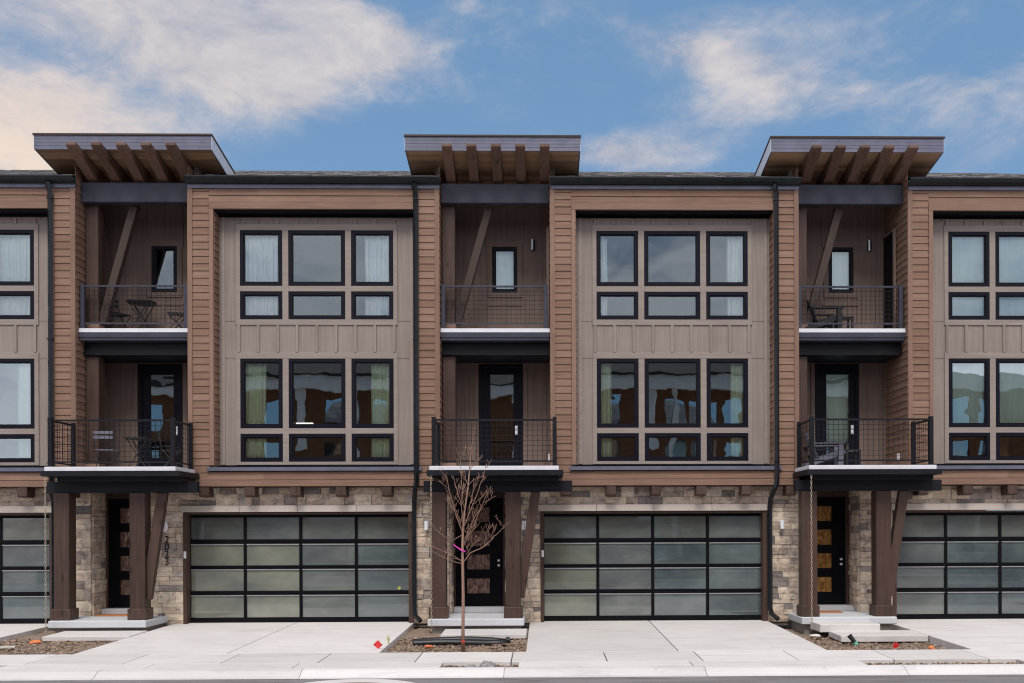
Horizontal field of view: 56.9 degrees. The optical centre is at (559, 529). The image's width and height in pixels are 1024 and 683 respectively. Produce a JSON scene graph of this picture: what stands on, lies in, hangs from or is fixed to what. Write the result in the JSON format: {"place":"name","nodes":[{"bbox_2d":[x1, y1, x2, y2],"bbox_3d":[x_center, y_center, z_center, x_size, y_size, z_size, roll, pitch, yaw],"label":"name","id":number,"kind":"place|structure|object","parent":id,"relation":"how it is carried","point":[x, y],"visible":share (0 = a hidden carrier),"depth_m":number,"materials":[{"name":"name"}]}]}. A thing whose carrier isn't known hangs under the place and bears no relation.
{"place":"outdoors","nodes":[
{"label":"outdoors","id":0,"kind":"place"},
{"bbox_2d":[0,630,112,654],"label":"soil bed","id":1,"kind":"object","parent":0,"point":[38,636],"visible":0.36,"depth_m":17.67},
{"bbox_2d":[0,646,15,647],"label":"wood offcut","id":2,"kind":"object","parent":1,"relation":"on","point":[7,646],"visible":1,"depth_m":16.95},
{"bbox_2d":[29,640,41,643],"bbox_3d":[-9.914,2.123,17.838,0.206,0.087,0.182,0,0,-1],"label":"brick piece","id":3,"kind":"object","parent":1,"relation":"on","point":[35,641],"visible":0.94,"depth_m":17.78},
{"bbox_2d":[42,631,147,640],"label":"walkway","id":4,"kind":"structure","parent":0,"point":[90,635],"depth_m":18.24,"materials":[{"name":"concrete"}]},
{"bbox_2d":[385,628,528,652],"bbox_3d":[-1.853,2.137,17.970,2.500,0.147,4.000,0,0,-1],"label":"soil bed","id":5,"kind":"object","parent":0,"point":[421,632],"visible":0.34,"depth_m":17.35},
{"bbox_2d":[412,636,510,646],"bbox_3d":[-1.829,2.077,17.521,1.823,0.177,0.416,0,0,-1],"label":"drain pipe","id":6,"kind":"object","parent":5,"relation":"on","point":[469,641],"visible":0.86,"depth_m":17.40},
{"bbox_2d":[422,427,507,651],"bbox_3d":[-1.664,0.143,16.656,1.578,4.026,0.392,0,0,-1],"label":"sapling","id":7,"kind":"object","parent":5,"relation":"on","point":[463,542],"visible":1,"depth_m":16.66,"materials":[{"name":"brown plant"}]},
{"bbox_2d":[440,629,526,638],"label":"walkway","id":8,"kind":"structure","parent":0,"point":[510,633],"depth_m":18.38,"materials":[{"name":"concrete"}]},
{"bbox_2d":[0,619,1023,653],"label":"driveway","id":9,"kind":"structure","parent":0,"point":[544,636],"depth_m":17.98,"materials":[{"name":"concrete"}]},
{"bbox_2d":[0,165,205,623],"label":"townhouse","id":10,"kind":"structure","parent":9,"relation":"on","point":[44,210],"depth_m":20.09,"materials":[{"name":"brown wood"}]},
{"bbox_2d":[0,235,29,314],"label":"curtain","id":11,"kind":"object","parent":10,"relation":"hanging from","point":[14,257],"visible":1,"depth_m":20.23,"materials":[{"name":"fabric"}]},
{"bbox_2d":[0,230,33,285],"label":"window","id":12,"kind":"structure","parent":10,"relation":"in","point":[2,232],"depth_m":20.09,"materials":[{"name":"black metal"}]},
{"bbox_2d":[0,291,33,318],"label":"window","id":13,"kind":"structure","parent":10,"relation":"in","point":[30,294],"depth_m":20.08,"materials":[{"name":"black metal"}]},
{"bbox_2d":[0,359,34,428],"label":"window","id":14,"kind":"structure","parent":10,"relation":"in","point":[2,361],"depth_m":20.09,"materials":[{"name":"black metal"}]},
{"bbox_2d":[0,434,34,461],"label":"window","id":15,"kind":"structure","parent":10,"relation":"in","point":[2,436],"depth_m":20.08,"materials":[{"name":"black metal"}]},
{"bbox_2d":[18,364,30,457],"bbox_3d":[-11.360,-2.536,20.242,0.516,2.390,0.083,0,0,-1],"label":"curtain","id":16,"kind":"object","parent":10,"relation":"hanging from","point":[24,409],"visible":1,"depth_m":20.24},
{"bbox_2d":[0,515,49,623],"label":"garage door","id":17,"kind":"structure","parent":10,"relation":"in","point":[22,539],"depth_m":20.32,"materials":[{"name":"black paint"}]},
{"bbox_2d":[32,133,453,632],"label":"townhouse","id":18,"kind":"structure","parent":9,"relation":"on","point":[324,516],"depth_m":20.20,"materials":[{"name":"brown wood"}]},
{"bbox_2d":[44,476,46,634],"bbox_3d":[-10.202,0.481,18.695,0.031,3.213,0.031,0,0,44],"label":"rain chain","id":19,"kind":"object","parent":18,"relation":"hanging from","point":[45,552],"visible":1,"depth_m":18.69,"materials":[{"name":"brown metal"}]},
{"bbox_2d":[93,430,118,466],"bbox_3d":[-9.615,-1.670,20.009,0.402,0.838,0.470,0,0,-6],"label":"folding chair","id":20,"kind":"object","parent":18,"relation":"on","point":[100,436],"visible":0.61,"depth_m":19.79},
{"bbox_2d":[95,614,126,615],"bbox_3d":[-9.529,1.824,20.197,0.720,0.018,0.400,0,0,-1],"label":"doormat","id":21,"kind":"object","parent":18,"relation":"on","point":[112,615],"visible":0.58,"depth_m":20.02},
{"bbox_2d":[107,300,130,327],"bbox_3d":[-9.682,-4.679,20.628,0.470,0.838,0.402,0,0,27],"label":"folding chair","id":22,"kind":"object","parent":18,"relation":"on","point":[118,314],"visible":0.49,"depth_m":20.68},
{"bbox_2d":[109,499,129,607],"bbox_3d":[-9.416,0.514,20.814,1.055,2.403,0.050,0,0,-1],"label":"entry door","id":23,"kind":"structure","parent":18,"relation":"in","point":[119,509],"depth_m":20.78,"materials":[{"name":"black paint"}]},
{"bbox_2d":[125,437,154,466],"bbox_3d":[-9.063,-1.617,20.346,0.620,0.728,0.620,0,0,-1],"label":"bistro table","id":24,"kind":"object","parent":18,"relation":"on","point":[138,438],"visible":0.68,"depth_m":20.20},
{"bbox_2d":[126,299,156,327],"bbox_3d":[-9.158,-4.627,20.644,0.620,0.728,0.620,0,0,-1],"label":"bistro table","id":25,"kind":"object","parent":18,"relation":"on","point":[139,302],"visible":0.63,"depth_m":20.59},
{"bbox_2d":[138,364,182,467],"bbox_3d":[-8.961,-2.495,21.187,1.000,2.470,0.120,0,0,-1],"label":"balcony door","id":26,"kind":"structure","parent":18,"relation":"in","point":[145,371],"depth_m":21.17,"materials":[{"name":"black metal"}]},
{"bbox_2d":[151,246,176,291],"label":"window","id":27,"kind":"structure","parent":18,"relation":"in","point":[154,249],"depth_m":21.15,"materials":[{"name":"black metal"}]},
{"bbox_2d":[158,431,180,466],"bbox_3d":[-8.346,-1.674,20.199,0.470,0.838,0.402,0,0,-21],"label":"folding chair","id":28,"kind":"object","parent":18,"relation":"on","point":[165,453],"visible":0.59,"depth_m":20.01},
{"bbox_2d":[167,312,183,327],"bbox_3d":[-8.331,-4.684,20.585,0.470,0.838,0.402,0,0,-16],"label":"folding chair","id":29,"kind":"object","parent":18,"relation":"on","point":[178,315],"visible":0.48,"depth_m":20.47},
{"bbox_2d":[246,364,266,457],"bbox_3d":[-6.600,-2.553,20.326,0.561,2.390,0.089,0,0,-1],"label":"curtain","id":30,"kind":"object","parent":18,"relation":"hanging from","point":[256,387],"visible":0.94,"depth_m":20.33,"materials":[{"name":"fabric"}]},
{"bbox_2d":[240,230,281,285],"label":"window","id":31,"kind":"structure","parent":18,"relation":"in","point":[243,233],"depth_m":20.18,"materials":[{"name":"black metal"}]},
{"bbox_2d":[240,291,281,318],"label":"window","id":32,"kind":"structure","parent":18,"relation":"in","point":[243,294],"depth_m":20.17,"materials":[{"name":"black metal"}]},
{"bbox_2d":[240,359,282,427],"bbox_3d":[-6.385,-2.923,20.225,0.900,1.490,0.105,0,0,-1],"label":"window","id":33,"kind":"structure","parent":18,"relation":"in","point":[243,362],"depth_m":20.18,"materials":[{"name":"black metal"}]},
{"bbox_2d":[246,236,277,314],"bbox_3d":[-6.400,-5.448,20.328,0.981,2.100,0.088,0,0,-1],"label":"curtain","id":34,"kind":"object","parent":18,"relation":"hanging from","point":[261,258],"visible":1,"depth_m":20.33,"materials":[{"name":"fabric"}]},
{"bbox_2d":[241,434,282,461],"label":"window","id":35,"kind":"structure","parent":18,"relation":"in","point":[243,436],"depth_m":20.18,"materials":[{"name":"black metal"}]},
{"bbox_2d":[190,514,408,622],"bbox_3d":[-5.612,0.831,20.424,4.736,2.336,0.062,0,0,-1],"label":"garage door","id":36,"kind":"structure","parent":18,"relation":"in","point":[292,567],"depth_m":20.42,"materials":[{"name":"black paint"}]},
{"bbox_2d":[288,230,344,285],"bbox_3d":[-5.210,-5.827,20.245,1.210,1.190,0.105,0,0,-1],"label":"window","id":37,"kind":"structure","parent":18,"relation":"in","point":[291,233],"depth_m":20.20,"materials":[{"name":"black metal"}]},
{"bbox_2d":[288,291,344,318],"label":"window","id":38,"kind":"structure","parent":18,"relation":"in","point":[291,294],"depth_m":20.20,"materials":[{"name":"black metal"}]},
{"bbox_2d":[289,359,345,427],"bbox_3d":[-5.200,-2.927,20.245,1.210,1.490,0.105,0,0,-1],"label":"window","id":39,"kind":"structure","parent":18,"relation":"in","point":[291,361],"depth_m":20.20,"materials":[{"name":"black metal"}]},
{"bbox_2d":[289,434,345,461],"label":"window","id":40,"kind":"structure","parent":18,"relation":"in","point":[291,436],"depth_m":20.20,"materials":[{"name":"black metal"}]},
{"bbox_2d":[351,230,392,285],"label":"window","id":41,"kind":"structure","parent":18,"relation":"in","point":[354,233],"depth_m":20.22,"materials":[{"name":"black metal"}]},
{"bbox_2d":[351,291,392,318],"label":"window","id":42,"kind":"structure","parent":18,"relation":"in","point":[354,294],"depth_m":20.22,"materials":[{"name":"black metal"}]},
{"bbox_2d":[351,359,393,427],"bbox_3d":[-4.015,-2.931,20.266,0.900,1.490,0.105,0,0,-1],"label":"window","id":43,"kind":"structure","parent":18,"relation":"in","point":[354,362],"depth_m":20.22,"materials":[{"name":"black metal"}]},
{"bbox_2d":[352,434,393,461],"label":"window","id":44,"kind":"structure","parent":18,"relation":"in","point":[354,436],"depth_m":20.22,"materials":[{"name":"black metal"}]},
{"bbox_2d":[365,236,388,314],"bbox_3d":[-3.874,-5.457,20.372,0.694,2.100,0.088,0,0,-1],"label":"curtain","id":45,"kind":"object","parent":18,"relation":"hanging from","point":[376,258],"visible":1,"depth_m":20.37,"materials":[{"name":"fabric"}]},
{"bbox_2d":[371,364,389,456],"bbox_3d":[-3.796,-2.562,20.373,0.552,2.390,0.086,0,0,-1],"label":"curtain","id":46,"kind":"object","parent":18,"relation":"hanging from","point":[380,412],"visible":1,"depth_m":20.37,"materials":[{"name":"fabric"}]},
{"bbox_2d":[373,640,381,648],"bbox_3d":[-3.165,2.003,16.412,0.175,0.176,0.049,0,0,6],"label":"marker flag","id":47,"kind":"object","parent":9,"relation":"on","point":[377,644],"visible":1,"depth_m":16.42,"materials":[{"name":"red plastic"}]},
{"bbox_2d":[404,134,801,633],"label":"townhouse","id":48,"kind":"structure","parent":9,"relation":"on","point":[671,508],"depth_m":20.34,"materials":[{"name":"brown wood"}]},
{"bbox_2d":[430,476,431,632],"bbox_3d":[-2.568,0.455,18.828,0.031,3.213,0.031,0,0,44],"label":"rain chain","id":49,"kind":"object","parent":48,"relation":"hanging from","point":[430,553],"visible":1,"depth_m":18.82,"materials":[{"name":"brown metal"}]},
{"bbox_2d":[456,498,502,605],"bbox_3d":[-1.782,0.488,20.922,1.055,2.403,0.100,0,0,-1],"label":"entry door","id":50,"kind":"structure","parent":48,"relation":"in","point":[483,568],"depth_m":20.93,"materials":[{"name":"black paint"}]},
{"bbox_2d":[479,364,522,465],"bbox_3d":[-1.327,-2.521,21.320,1.000,2.470,0.120,0,0,-1],"label":"balcony door","id":51,"kind":"structure","parent":48,"relation":"in","point":[485,370],"depth_m":21.31,"materials":[{"name":"black metal"}]},
{"bbox_2d":[492,247,516,292],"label":"window","id":52,"kind":"structure","parent":48,"relation":"in","point":[494,249],"depth_m":21.29,"materials":[{"name":"black metal"}]},
{"bbox_2d":[496,252,513,288],"bbox_3d":[-1.246,-5.877,21.465,0.650,1.162,0.058,0,0,-1],"label":"roller shade","id":53,"kind":"object","parent":48,"relation":"attached to","point":[504,270],"visible":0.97,"depth_m":21.44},
{"bbox_2d":[546,227,548,327],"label":"side door","id":54,"kind":"structure","parent":48,"relation":"in","point":[547,228],"depth_m":20.60,"materials":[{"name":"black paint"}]},
{"bbox_2d":[601,237,607,314],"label":"curtain","id":55,"kind":"object","parent":48,"relation":"hanging from","point":[604,278],"visible":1,"depth_m":20.45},
{"bbox_2d":[601,364,611,456],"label":"curtain","id":56,"kind":"object","parent":48,"relation":"hanging from","point":[606,417],"visible":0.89,"depth_m":20.46,"materials":[{"name":"fabric"}]},
{"bbox_2d":[596,231,637,285],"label":"window","id":57,"kind":"structure","parent":48,"relation":"in","point":[599,234],"depth_m":20.31,"materials":[{"name":"black metal"}]},
{"bbox_2d":[597,292,637,319],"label":"window","id":58,"kind":"structure","parent":48,"relation":"in","point":[599,294],"depth_m":20.31,"materials":[{"name":"black metal"}]},
{"bbox_2d":[597,359,638,427],"bbox_3d":[1.249,-2.949,20.357,0.900,1.490,0.105,0,0,-1],"label":"window","id":59,"kind":"structure","parent":48,"relation":"in","point":[599,361],"depth_m":20.31,"materials":[{"name":"black metal"}]},
{"bbox_2d":[597,433,638,460],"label":"window","id":60,"kind":"structure","parent":48,"relation":"in","point":[599,435],"depth_m":20.31,"materials":[{"name":"black metal"}]},
{"bbox_2d":[544,513,760,620],"bbox_3d":[2.021,0.805,20.557,4.736,2.336,0.062,0,0,-1],"label":"garage door","id":61,"kind":"structure","parent":48,"relation":"in","point":[615,566],"depth_m":20.56,"materials":[{"name":"black paint"}]},
{"bbox_2d":[644,231,699,285],"bbox_3d":[2.424,-5.853,20.378,1.210,1.190,0.105,0,0,-1],"label":"window","id":62,"kind":"structure","parent":48,"relation":"in","point":[696,234],"depth_m":20.33,"materials":[{"name":"black metal"}]},
{"bbox_2d":[644,292,699,319],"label":"window","id":63,"kind":"structure","parent":48,"relation":"in","point":[646,294],"depth_m":20.33,"materials":[{"name":"black metal"}]},
{"bbox_2d":[645,359,700,427],"bbox_3d":[2.434,-2.953,20.378,1.210,1.490,0.105,0,0,-1],"label":"window","id":64,"kind":"structure","parent":48,"relation":"in","point":[647,361],"depth_m":20.34,"materials":[{"name":"black metal"}]},
{"bbox_2d":[645,433,700,460],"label":"window","id":65,"kind":"structure","parent":48,"relation":"in","point":[647,435],"depth_m":20.33,"materials":[{"name":"black metal"}]},
{"bbox_2d":[706,231,747,285],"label":"window","id":66,"kind":"structure","parent":48,"relation":"in","point":[744,234],"depth_m":20.35,"materials":[{"name":"black metal"}]},
{"bbox_2d":[706,292,747,319],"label":"window","id":67,"kind":"structure","parent":48,"relation":"in","point":[708,294],"depth_m":20.35,"materials":[{"name":"black glass"}]},
{"bbox_2d":[706,358,747,427],"bbox_3d":[3.619,-2.957,20.399,0.900,1.490,0.105,0,0,-1],"label":"window","id":68,"kind":"structure","parent":48,"relation":"in","point":[744,361],"depth_m":20.35,"materials":[{"name":"black glass"}]},
{"bbox_2d":[707,433,747,460],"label":"window","id":69,"kind":"structure","parent":48,"relation":"in","point":[709,435],"depth_m":20.35,"materials":[{"name":"black glass"}]},
{"bbox_2d":[726,237,742,315],"bbox_3d":[3.864,-5.483,20.506,0.484,2.100,0.088,0,0,-1],"label":"curtain","id":70,"kind":"object","parent":48,"relation":"hanging from","point":[734,267],"visible":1,"depth_m":20.50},
{"bbox_2d":[730,364,742,456],"bbox_3d":[3.908,-2.588,20.509,0.412,2.390,0.088,0,0,-1],"label":"curtain","id":71,"kind":"object","parent":48,"relation":"hanging from","point":[736,393],"visible":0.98,"depth_m":20.50,"materials":[{"name":"fabric"}]},
{"bbox_2d":[734,136,1023,634],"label":"townhouse","id":72,"kind":"structure","parent":9,"relation":"on","point":[912,517],"depth_m":20.45,"materials":[{"name":"brown wood"}]},
{"bbox_2d":[810,474,812,630],"bbox_3d":[5.065,0.429,18.961,0.031,3.213,0.031,0,0,44],"label":"rain chain","id":73,"kind":"object","parent":72,"relation":"hanging from","point":[811,552],"visible":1,"depth_m":18.96,"materials":[{"name":"brown metal"}]},
{"bbox_2d":[806,447,833,464],"bbox_3d":[5.654,-1.670,20.732,0.839,0.765,0.780,0,0,14],"label":"garden armchair","id":74,"kind":"object","parent":72,"relation":"on","point":[831,449],"visible":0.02,"depth_m":20.39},
{"bbox_2d":[802,433,845,466],"bbox_3d":[5.539,-1.670,19.806,0.839,0.765,0.780,0,0,9],"label":"garden armchair","id":75,"kind":"object","parent":72,"relation":"on","point":[839,452],"visible":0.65,"depth_m":19.50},
{"bbox_2d":[805,301,843,328],"bbox_3d":[5.732,-4.681,20.723,0.839,0.765,0.780,0,0,-1],"label":"garden armchair","id":76,"kind":"object","parent":72,"relation":"on","point":[837,319],"visible":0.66,"depth_m":20.42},
{"bbox_2d":[817,497,844,603],"bbox_3d":[5.852,0.462,21.055,1.055,2.403,0.100,0,0,-1],"label":"entry door","id":77,"kind":"structure","parent":72,"relation":"in","point":[830,510],"depth_m":21.06,"materials":[{"name":"black paint"}]},
{"bbox_2d":[820,610,842,612],"bbox_3d":[5.739,1.772,20.463,0.720,0.018,0.400,0,0,-1],"label":"doormat","id":78,"kind":"object","parent":72,"relation":"on","point":[829,611],"visible":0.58,"depth_m":20.38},
{"bbox_2d":[826,375,847,441],"bbox_3d":[6.324,-2.827,21.596,0.640,1.612,0.058,0,0,-1],"label":"roller shade","id":79,"kind":"object","parent":72,"relation":"attached to","point":[836,396],"visible":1,"depth_m":21.57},
{"bbox_2d":[815,364,858,464],"bbox_3d":[6.307,-2.546,21.453,1.000,2.470,0.120,0,0,-1],"label":"balcony door","id":80,"kind":"structure","parent":72,"relation":"in","point":[821,370],"depth_m":21.44,"materials":[{"name":"black metal"}]},
{"bbox_2d":[832,252,847,288],"bbox_3d":[6.388,-5.903,21.598,0.650,1.162,0.058,0,0,-1],"label":"roller shade","id":81,"kind":"object","parent":72,"relation":"attached to","point":[839,268],"visible":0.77,"depth_m":21.57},
{"bbox_2d":[829,247,853,292],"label":"window","id":82,"kind":"structure","parent":72,"relation":"in","point":[835,249],"depth_m":21.42,"materials":[{"name":"black glass"}]},
{"bbox_2d":[834,316,853,328],"bbox_3d":[6.272,-4.501,20.811,0.340,0.360,0.336,0,0,-1],"label":"side table","id":83,"kind":"object","parent":72,"relation":"on","point":[851,318],"visible":0.47,"depth_m":20.67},
{"bbox_2d":[845,449,860,464],"bbox_3d":[6.129,-1.496,19.829,0.320,0.370,0.318,0,0,-1],"label":"side table","id":84,"kind":"object","parent":72,"relation":"on","point":[855,454],"visible":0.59,"depth_m":19.67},
{"bbox_2d":[883,228,895,328],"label":"side door","id":85,"kind":"structure","parent":72,"relation":"in","point":[890,238],"depth_m":20.96,"materials":[{"name":"black paint"}]},
{"bbox_2d":[897,512,1023,618],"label":"garage door","id":86,"kind":"structure","parent":72,"relation":"in","point":[952,565],"depth_m":20.67,"materials":[{"name":"black paint"}]},
{"bbox_2d":[952,237,982,315],"bbox_3d":[8.873,-5.511,20.581,1.020,2.062,0.058,0,0,-1],"label":"roller shade","id":87,"kind":"object","parent":72,"relation":"attached to","point":[967,259],"visible":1,"depth_m":20.56,"materials":[{"name":"fabric"}]},
{"bbox_2d":[953,363,983,422],"bbox_3d":[8.881,-2.971,20.581,1.020,1.642,0.058,0,0,-1],"label":"roller shade","id":88,"kind":"object","parent":72,"relation":"attached to","point":[968,393],"visible":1,"depth_m":20.56,"materials":[{"name":"fabric"}]},
{"bbox_2d":[948,232,989,286],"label":"window","id":89,"kind":"structure","parent":72,"relation":"in","point":[986,257],"depth_m":20.45,"materials":[{"name":"black glass"}]},
{"bbox_2d":[948,292,989,319],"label":"window","id":90,"kind":"structure","parent":72,"relation":"in","point":[986,295],"depth_m":20.44,"materials":[{"name":"black glass"}]},
{"bbox_2d":[949,358,989,426],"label":"window","id":91,"kind":"structure","parent":72,"relation":"in","point":[986,361],"depth_m":20.45,"materials":[{"name":"black metal"}]},
{"bbox_2d":[949,433,989,459],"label":"window","id":92,"kind":"structure","parent":72,"relation":"in","point":[986,436],"depth_m":20.44,"materials":[{"name":"black metal"}]},
{"bbox_2d":[953,437,1008,455],"bbox_3d":[9.233,-1.731,21.314,1.600,0.740,0.500,0,0,-1],"label":"curtain","id":93,"kind":"object","parent":72,"relation":"in","point":[958,446],"visible":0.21,"depth_m":21.08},
{"bbox_2d":[995,232,1023,286],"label":"window","id":94,"kind":"structure","parent":72,"relation":"in","point":[997,234],"depth_m":20.45,"materials":[{"name":"black metal"}]},
{"bbox_2d":[995,292,1023,319],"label":"window","id":95,"kind":"structure","parent":72,"relation":"in","point":[997,294],"depth_m":20.45,"materials":[{"name":"black metal"}]},
{"bbox_2d":[996,358,1023,426],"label":"window","id":96,"kind":"structure","parent":72,"relation":"in","point":[998,360],"depth_m":20.45,"materials":[{"name":"black metal"}]},
{"bbox_2d":[996,433,1023,459],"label":"window","id":97,"kind":"structure","parent":72,"relation":"in","point":[998,435],"depth_m":20.45,"materials":[{"name":"black metal"}]},
{"bbox_2d":[999,237,1023,315],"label":"roller shade","id":98,"kind":"object","parent":72,"relation":"attached to","point":[1011,259],"visible":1,"depth_m":20.57,"materials":[{"name":"fabric"}]},
{"bbox_2d":[1000,363,1023,422],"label":"roller shade","id":99,"kind":"object","parent":72,"relation":"attached to","point":[1011,392],"visible":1,"depth_m":20.57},
{"bbox_2d":[0,649,1023,667],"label":"sidewalk","id":100,"kind":"structure","parent":0,"point":[947,656],"depth_m":15.41,"materials":[{"name":"concrete"}]},
{"bbox_2d":[0,674,1023,682],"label":"road","id":101,"kind":"structure","parent":0,"point":[1013,678],"depth_m":13.76,"materials":[{"name":"asphalt"}]},
{"bbox_2d":[307,679,412,682],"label":"manhole","id":102,"kind":"object","parent":101,"relation":"on","point":[363,681],"visible":1,"depth_m":13.54,"materials":[{"name":"concrete"}]},
{"bbox_2d":[0,0,1023,173],"label":"sky","id":103,"kind":"structure","parent":0,"point":[279,85],"materials":[{"name":"blue"}]},
{"bbox_2d":[296,601,790,629],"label":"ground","id":104,"kind":"structure","parent":0,"point":[785,626],"depth_m":24.51,"materials":[{"name":"soil"}]},
{"bbox_2d":[0,664,1023,680],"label":"kerb","id":105,"kind":"structure","parent":104,"relation":"on","point":[502,672],"depth_m":14.21,"materials":[{"name":"concrete"}]},
{"bbox_2d":[0,659,1023,669],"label":"kerb strip","id":106,"kind":"object","parent":104,"relation":"on","point":[420,664],"visible":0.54,"depth_m":14.66,"materials":[{"name":"concrete"}]},
{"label":"soil pit","id":107,"kind":"structure","parent":106,"relation":"in","visible":0},
{"bbox_2d":[480,661,495,666],"bbox_3d":[-1.120,2.131,14.685,0.263,0.190,0.218,0,0,-1],"label":"rock","id":108,"kind":"object","parent":107,"relation":"in","point":[487,664],"visible":0.49,"depth_m":14.63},
{"bbox_2d":[785,629,945,649],"bbox_3d":[5.781,2.159,18.103,2.500,0.155,4.000,0,0,-1],"label":"soil bed","id":109,"kind":"object","parent":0,"point":[823,635],"visible":0.21,"depth_m":17.80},
{"bbox_2d":[0,637,1021,667],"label":"soil clods","id":110,"kind":"object","parent":109,"relation":"on","point":[26,645],"visible":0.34,"depth_m":17.20,"materials":[{"name":"soil"}]},
{"bbox_2d":[847,634,857,644],"bbox_3d":[5.460,2.046,17.565,0.204,0.232,0.099,0,0,19],"label":"pipe stub","id":111,"kind":"object","parent":109,"relation":"on","point":[852,639],"visible":1,"depth_m":17.53,"materials":[{"name":"black plastic"}]},
{"bbox_2d":[893,641,899,649],"bbox_3d":[5.980,2.065,16.770,0.146,0.171,0.049,0,0,-16],"label":"marker flag","id":112,"kind":"object","parent":109,"relation":"on","point":[895,645],"visible":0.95,"depth_m":16.77,"materials":[{"name":"red plastic"}]},
{"bbox_2d":[810,621,927,641],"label":"walkway","id":113,"kind":"structure","parent":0,"point":[861,631],"depth_m":18.35,"materials":[{"name":"concrete"}]},
{"bbox_2d":[865,662,1003,664],"bbox_3d":[6.034,2.144,14.812,2.550,0.056,0.530,0,0,-1],"label":"soil pit","id":114,"kind":"object","parent":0,"point":[942,663],"visible":0.12,"depth_m":15.04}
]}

